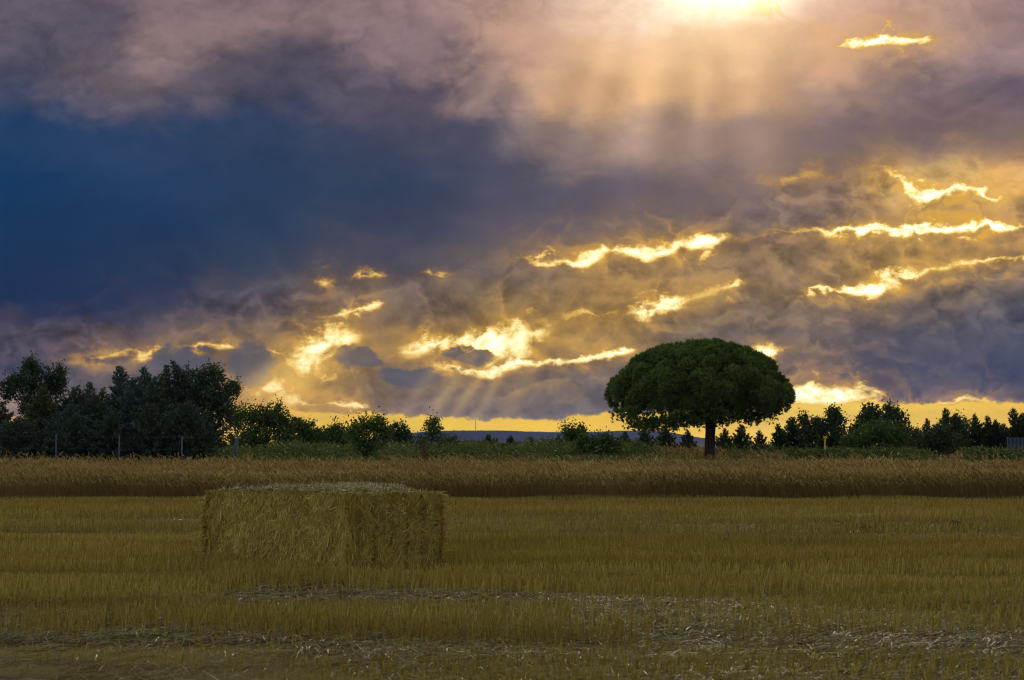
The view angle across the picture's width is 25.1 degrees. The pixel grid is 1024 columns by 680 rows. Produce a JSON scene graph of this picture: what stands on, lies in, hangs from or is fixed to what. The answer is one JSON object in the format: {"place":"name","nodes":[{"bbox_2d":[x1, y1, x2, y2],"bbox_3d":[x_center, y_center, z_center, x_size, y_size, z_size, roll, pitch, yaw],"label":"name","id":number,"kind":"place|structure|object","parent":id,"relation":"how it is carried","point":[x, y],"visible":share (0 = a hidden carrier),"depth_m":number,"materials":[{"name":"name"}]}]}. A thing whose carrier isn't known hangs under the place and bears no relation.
{"place":"outdoors","nodes":[
{"label":"outdoors","id":0,"kind":"place"},
{"bbox_2d":[0,439,1023,501],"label":"dry grass","id":1,"kind":"structure","parent":0,"point":[764,475],"depth_m":54.85,"materials":[{"name":"plant"}]},
{"bbox_2d":[0,445,1023,679],"bbox_3d":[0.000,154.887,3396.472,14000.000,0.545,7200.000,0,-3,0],"label":"ground","id":2,"kind":"structure","parent":0,"point":[79,649],"depth_m":14.88,"materials":[{"name":"soil"}]},
{"bbox_2d":[0,401,21,434],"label":"cypress tree","id":3,"kind":"object","parent":2,"relation":"on","point":[4,416],"visible":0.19,"depth_m":99.83,"materials":[{"name":"green plant"}]},
{"bbox_2d":[0,415,58,459],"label":"bush","id":4,"kind":"object","parent":2,"relation":"on","point":[12,442],"visible":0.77,"depth_m":97.48,"materials":[{"name":"green plant"}]},
{"bbox_2d":[0,350,69,415],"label":"broadleaf tree","id":5,"kind":"object","parent":2,"relation":"on","point":[28,380],"visible":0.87,"depth_m":106.83,"materials":[{"name":"green plant"}]},
{"bbox_2d":[16,387,61,440],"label":"cypress tree","id":6,"kind":"object","parent":2,"relation":"on","point":[32,411],"visible":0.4,"depth_m":99.73,"materials":[{"name":"green plant"}]},
{"bbox_2d":[51,397,69,424],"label":"cypress tree","id":7,"kind":"object","parent":2,"relation":"on","point":[68,401],"visible":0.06,"depth_m":100.87,"materials":[{"name":"green plant"}]},
{"bbox_2d":[43,412,107,461],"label":"bush","id":8,"kind":"object","parent":2,"relation":"on","point":[74,426],"visible":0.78,"depth_m":97.42,"materials":[{"name":"green plant"}]},
{"bbox_2d":[51,385,100,425],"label":"cypress tree","id":9,"kind":"object","parent":2,"relation":"on","point":[79,399],"visible":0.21,"depth_m":100.79,"materials":[{"name":"green plant"}]},
{"bbox_2d":[60,393,114,432],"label":"cypress tree","id":10,"kind":"object","parent":2,"relation":"on","point":[94,403],"visible":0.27,"depth_m":99.72,"materials":[{"name":"green plant"}]},
{"bbox_2d":[82,381,95,403],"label":"cypress tree","id":11,"kind":"object","parent":2,"relation":"on","point":[89,387],"visible":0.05,"depth_m":103.96,"materials":[{"name":"green plant"}]},
{"bbox_2d":[97,386,109,407],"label":"cypress tree","id":12,"kind":"object","parent":2,"relation":"on","point":[101,393],"visible":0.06,"depth_m":101.95,"materials":[{"name":"green plant"}]},
{"bbox_2d":[76,411,153,461],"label":"bush","id":13,"kind":"object","parent":2,"relation":"on","point":[108,440],"visible":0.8,"depth_m":97.40,"materials":[{"name":"green plant"}]},
{"bbox_2d":[100,365,129,412],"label":"cypress tree","id":14,"kind":"object","parent":2,"relation":"on","point":[119,383],"visible":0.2,"depth_m":101.86,"materials":[{"name":"green plant"}]},
{"bbox_2d":[105,377,145,427],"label":"cypress tree","id":15,"kind":"object","parent":2,"relation":"on","point":[129,392],"visible":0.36,"depth_m":100.20,"materials":[{"name":"green plant"}]},
{"bbox_2d":[32,434,237,460],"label":"wire fence","id":16,"kind":"object","parent":2,"relation":"on","point":[236,443],"visible":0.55,"depth_m":94.89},
{"bbox_2d":[121,365,170,412],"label":"cypress tree","id":17,"kind":"object","parent":2,"relation":"on","point":[146,378],"visible":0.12,"depth_m":101.45,"materials":[{"name":"green plant"}]},
{"bbox_2d":[112,403,184,460],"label":"bush","id":18,"kind":"object","parent":2,"relation":"on","point":[141,447],"visible":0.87,"depth_m":97.35,"materials":[{"name":"green plant"}]},
{"bbox_2d":[128,375,178,456],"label":"cypress tree","id":19,"kind":"object","parent":2,"relation":"on","point":[158,400],"visible":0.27,"depth_m":99.88,"materials":[{"name":"green plant"}]},
{"bbox_2d":[157,365,186,413],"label":"cypress tree","id":20,"kind":"object","parent":2,"relation":"on","point":[170,391],"visible":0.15,"depth_m":102.93,"materials":[{"name":"green plant"}]},
{"bbox_2d":[170,360,192,409],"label":"cypress tree","id":21,"kind":"object","parent":2,"relation":"on","point":[175,374],"visible":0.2,"depth_m":103.92,"materials":[{"name":"green plant"}]},
{"bbox_2d":[145,399,228,461],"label":"bush","id":22,"kind":"object","parent":2,"relation":"on","point":[188,430],"visible":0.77,"depth_m":98.01,"materials":[{"name":"green plant"}]},
{"bbox_2d":[171,358,243,453],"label":"broadleaf tree","id":23,"kind":"object","parent":2,"relation":"on","point":[214,401],"visible":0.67,"depth_m":103.65,"materials":[{"name":"green plant"}]},
{"bbox_2d":[222,394,304,448],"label":"broadleaf tree","id":24,"kind":"object","parent":2,"relation":"on","point":[266,420],"visible":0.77,"depth_m":111.56,"materials":[{"name":"green plant"}]},
{"bbox_2d":[284,415,333,445],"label":"round bush","id":25,"kind":"object","parent":2,"relation":"on","point":[308,432],"visible":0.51,"depth_m":113.66,"materials":[{"name":"green plant"}]},
{"bbox_2d":[190,478,461,575],"bbox_3d":[-2.107,1.988,24.870,1.706,1.008,2.798,3,-4,-45],"label":"hay bale","id":26,"kind":"object","parent":2,"relation":"on","point":[336,524],"visible":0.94,"depth_m":24.22,"materials":[{"name":"plant"}]},
{"bbox_2d":[315,415,356,446],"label":"round bush","id":27,"kind":"object","parent":2,"relation":"on","point":[336,429],"visible":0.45,"depth_m":115.58,"materials":[{"name":"green plant"}]},
{"bbox_2d":[322,479,405,488],"bbox_3d":[-1.981,2.144,28.111,1.491,0.949,2.270,0,-3,0],"label":"straw","id":28,"kind":"object","parent":2,"relation":"on","point":[381,484],"visible":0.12,"depth_m":27.97,"materials":[{"name":"plant"}]},
{"bbox_2d":[340,406,395,459],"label":"twiggy bush","id":29,"kind":"object","parent":2,"relation":"on","point":[376,426],"visible":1,"depth_m":92.74,"materials":[{"name":"green plant"}]},
{"bbox_2d":[380,417,416,447],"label":"round bush","id":30,"kind":"object","parent":2,"relation":"on","point":[401,435],"visible":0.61,"depth_m":123.73,"materials":[{"name":"green plant"}]},
{"bbox_2d":[419,438,429,462],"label":"dead weed","id":31,"kind":"object","parent":2,"relation":"on","point":[424,445],"visible":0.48,"depth_m":85.88,"materials":[{"name":"brown plant"}]},
{"bbox_2d":[410,406,462,458],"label":"slender sapling","id":32,"kind":"object","parent":2,"relation":"on","point":[432,427],"visible":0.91,"depth_m":101.79,"materials":[{"name":"green plant"}]},
{"bbox_2d":[202,435,732,463],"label":"undergrowth","id":33,"kind":"object","parent":2,"relation":"on","point":[299,449],"visible":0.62,"depth_m":97.50,"materials":[{"name":"green plant"}]},
{"bbox_2d":[478,434,503,450],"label":"young conifer","id":34,"kind":"object","parent":2,"relation":"on","point":[487,438],"visible":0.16,"depth_m":113.13,"materials":[{"name":"green plant"}]},
{"bbox_2d":[503,435,518,449],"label":"young conifer","id":35,"kind":"object","parent":2,"relation":"on","point":[510,439],"visible":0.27,"depth_m":111.34,"materials":[{"name":"green plant"}]},
{"bbox_2d":[0,503,1023,679],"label":"lying straw","id":36,"kind":"object","parent":2,"relation":"on","point":[942,638],"visible":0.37,"depth_m":15.67,"materials":[{"name":"beige plant"}]},
{"bbox_2d":[0,494,1023,679],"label":"stubble","id":37,"kind":"object","parent":2,"relation":"on","point":[31,557],"visible":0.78,"depth_m":21.52,"materials":[{"name":"yellow plant"}]},
{"bbox_2d":[556,417,590,446],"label":"fan bush","id":38,"kind":"object","parent":2,"relation":"on","point":[570,434],"visible":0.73,"depth_m":111.73,"materials":[{"name":"green plant"}]},
{"bbox_2d":[571,426,629,457],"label":"round bush","id":39,"kind":"object","parent":2,"relation":"on","point":[596,441],"visible":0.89,"depth_m":97.61,"materials":[{"name":"green plant"}]},
{"bbox_2d":[618,431,632,442],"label":"young conifer","id":40,"kind":"object","parent":2,"relation":"on","point":[625,436],"visible":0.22,"depth_m":114.80,"materials":[{"name":"green plant"}]},
{"bbox_2d":[632,431,658,455],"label":"young conifer","id":41,"kind":"object","parent":2,"relation":"on","point":[644,436],"visible":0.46,"depth_m":112.23,"materials":[{"name":"green plant"}]},
{"bbox_2d":[653,425,677,457],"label":"conifer tree","id":42,"kind":"object","parent":2,"relation":"on","point":[666,437],"visible":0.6,"depth_m":117.73,"materials":[{"name":"green plant"}]},
{"bbox_2d":[677,429,697,452],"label":"conifer tree","id":43,"kind":"object","parent":2,"relation":"on","point":[688,438],"visible":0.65,"depth_m":119.80,"materials":[{"name":"green plant"}]},
{"bbox_2d":[603,337,795,460],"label":"umbrella pine","id":44,"kind":"object","parent":2,"relation":"on","point":[713,382],"visible":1,"depth_m":97.60,"materials":[{"name":"green plant"}]},
{"bbox_2d":[715,428,735,453],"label":"conifer tree","id":45,"kind":"object","parent":2,"relation":"on","point":[722,439],"visible":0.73,"depth_m":117.79,"materials":[{"name":"green plant"}]},
{"bbox_2d":[730,424,753,452],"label":"conifer tree","id":46,"kind":"object","parent":2,"relation":"on","point":[741,438],"visible":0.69,"depth_m":118.74,"materials":[{"name":"green plant"}]},
{"bbox_2d":[748,430,769,454],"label":"conifer tree","id":47,"kind":"object","parent":2,"relation":"on","point":[760,440],"visible":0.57,"depth_m":116.81,"materials":[{"name":"green plant"}]},
{"bbox_2d":[767,423,790,452],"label":"conifer tree","id":48,"kind":"object","parent":2,"relation":"on","point":[778,435],"visible":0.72,"depth_m":117.75,"materials":[{"name":"green plant"}]},
{"bbox_2d":[782,416,809,451],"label":"conifer tree","id":49,"kind":"object","parent":2,"relation":"on","point":[791,428],"visible":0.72,"depth_m":118.64,"materials":[{"name":"green plant"}]},
{"bbox_2d":[796,409,829,449],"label":"stone pine","id":50,"kind":"object","parent":2,"relation":"on","point":[807,428],"visible":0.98,"depth_m":117.73,"materials":[{"name":"green plant"}]},
{"bbox_2d":[814,402,850,449],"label":"stone pine","id":51,"kind":"object","parent":2,"relation":"on","point":[834,420],"visible":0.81,"depth_m":117.64,"materials":[{"name":"green plant"}]},
{"bbox_2d":[860,522,871,532],"bbox_3d":[5.433,2.901,35.371,0.218,0.212,0.197,1,-3,-18],"label":"field weed","id":52,"kind":"object","parent":2,"relation":"on","point":[864,526],"visible":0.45,"depth_m":35.33,"materials":[{"name":"green plant"}]},
{"bbox_2d":[718,441,1023,462],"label":"vine foliage","id":53,"kind":"object","parent":2,"relation":"on","point":[863,453],"visible":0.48,"depth_m":87.79,"materials":[{"name":"green plant"}]},
{"bbox_2d":[834,417,912,450],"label":"round bush","id":54,"kind":"object","parent":2,"relation":"on","point":[878,433],"visible":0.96,"depth_m":111.75,"materials":[{"name":"green plant"}]},
{"bbox_2d":[845,398,913,449],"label":"stone pine","id":55,"kind":"object","parent":2,"relation":"on","point":[868,413],"visible":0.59,"depth_m":118.70,"materials":[{"name":"green plant"}]},
{"bbox_2d":[903,423,922,448],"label":"round bush","id":56,"kind":"object","parent":2,"relation":"on","point":[913,436],"visible":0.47,"depth_m":116.76,"materials":[{"name":"green plant"}]},
{"bbox_2d":[919,418,931,433],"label":"conifer tree","id":57,"kind":"object","parent":2,"relation":"on","point":[926,424],"visible":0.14,"depth_m":117.85,"materials":[{"name":"green plant"}]},
{"bbox_2d":[908,418,967,459],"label":"round bush","id":58,"kind":"object","parent":2,"relation":"on","point":[939,438],"visible":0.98,"depth_m":100.68,"materials":[{"name":"green plant"}]},
{"bbox_2d":[934,407,974,450],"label":"conifer tree","id":59,"kind":"object","parent":2,"relation":"on","point":[955,421],"visible":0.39,"depth_m":115.69,"materials":[{"name":"green plant"}]},
{"bbox_2d":[950,519,961,528],"bbox_3d":[7.023,2.938,36.474,0.198,0.238,0.227,2,-3,-36],"label":"field weed","id":60,"kind":"object","parent":2,"relation":"on","point":[954,520],"visible":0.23,"depth_m":36.45,"materials":[{"name":"green plant"}]},
{"bbox_2d":[952,408,973,432],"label":"pale bush","id":61,"kind":"object","parent":2,"relation":"on","point":[964,420],"visible":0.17,"depth_m":120.87,"materials":[{"name":"green plant"}]},
{"bbox_2d":[966,413,989,448],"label":"conifer tree","id":62,"kind":"object","parent":2,"relation":"on","point":[976,429],"visible":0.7,"depth_m":116.70,"materials":[{"name":"green plant"}]},
{"bbox_2d":[979,415,1007,449],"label":"conifer tree","id":63,"kind":"object","parent":2,"relation":"on","point":[995,436],"visible":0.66,"depth_m":116.63,"materials":[{"name":"green plant"}]},
{"bbox_2d":[999,408,1023,447],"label":"conifer tree","id":64,"kind":"object","parent":2,"relation":"on","point":[1016,430],"visible":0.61,"depth_m":115.70,"materials":[{"name":"green plant"}]},
{"bbox_2d":[1007,437,1023,449],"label":"sheet fence","id":65,"kind":"object","parent":2,"relation":"on","point":[1013,442],"visible":0.47,"depth_m":111.90,"materials":[{"name":"grey metal"}]},
{"bbox_2d":[0,0,1023,444],"label":"sky","id":66,"kind":"structure","parent":0,"point":[467,211],"materials":[{"name":"blue"}]},
{"bbox_2d":[381,430,716,444],"bbox_3d":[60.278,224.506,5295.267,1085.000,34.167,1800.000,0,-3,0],"label":"hill","id":67,"kind":"structure","parent":0,"point":[501,436],"depth_m":5121.86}
]}

